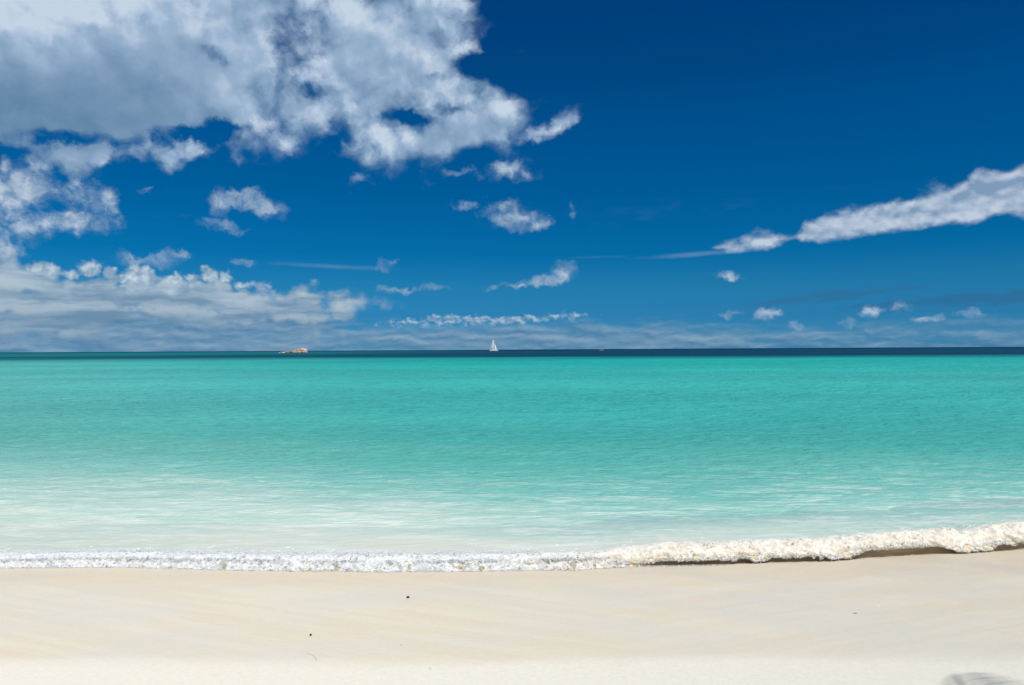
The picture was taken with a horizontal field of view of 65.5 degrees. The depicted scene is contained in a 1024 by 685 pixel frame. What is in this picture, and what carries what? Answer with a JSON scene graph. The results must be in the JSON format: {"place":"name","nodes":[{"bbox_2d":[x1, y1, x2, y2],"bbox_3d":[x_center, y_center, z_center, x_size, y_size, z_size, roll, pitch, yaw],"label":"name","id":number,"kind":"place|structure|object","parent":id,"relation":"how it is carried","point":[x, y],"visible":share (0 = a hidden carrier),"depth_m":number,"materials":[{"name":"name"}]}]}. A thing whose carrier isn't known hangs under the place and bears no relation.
{"place":"outdoors","nodes":[
{"label":"outdoors","id":0,"kind":"place"},
{"bbox_2d":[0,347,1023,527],"bbox_3d":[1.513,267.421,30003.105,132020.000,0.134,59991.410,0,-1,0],"label":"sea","id":1,"kind":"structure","parent":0,"point":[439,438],"depth_m":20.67,"materials":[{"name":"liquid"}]},
{"bbox_2d":[279,348,306,352],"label":"rock islet","id":2,"kind":"object","parent":1,"relation":"in","point":[301,350],"visible":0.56,"depth_m":698.06,"materials":[{"name":"stone"}]},
{"bbox_2d":[489,340,497,350],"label":"sailing catamaran","id":3,"kind":"object","parent":1,"relation":"on","point":[493,346],"visible":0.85,"depth_m":1249.77,"materials":[{"name":"white fabric"}]},
{"bbox_2d":[0,498,1023,571],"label":"wave","id":4,"kind":"object","parent":1,"relation":"on","point":[655,532],"visible":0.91,"depth_m":8.95,"materials":[{"name":"liquid"}]},
{"bbox_2d":[0,548,1023,684],"bbox_3d":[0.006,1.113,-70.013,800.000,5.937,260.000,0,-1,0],"label":"beach","id":5,"kind":"structure","parent":0,"point":[947,619],"depth_m":5.82,"materials":[{"name":"beige sand"}]},
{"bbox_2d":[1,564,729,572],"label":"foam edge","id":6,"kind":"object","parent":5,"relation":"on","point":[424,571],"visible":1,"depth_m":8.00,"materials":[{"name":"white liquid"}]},
{"bbox_2d":[0,520,1023,571],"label":"sea foam","id":7,"kind":"object","parent":5,"relation":"on","point":[908,546],"visible":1,"depth_m":8.16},
{"bbox_2d":[0,0,1023,351],"label":"sky","id":8,"kind":"structure","parent":0,"point":[176,175],"materials":[{"name":"blue"}]}
]}

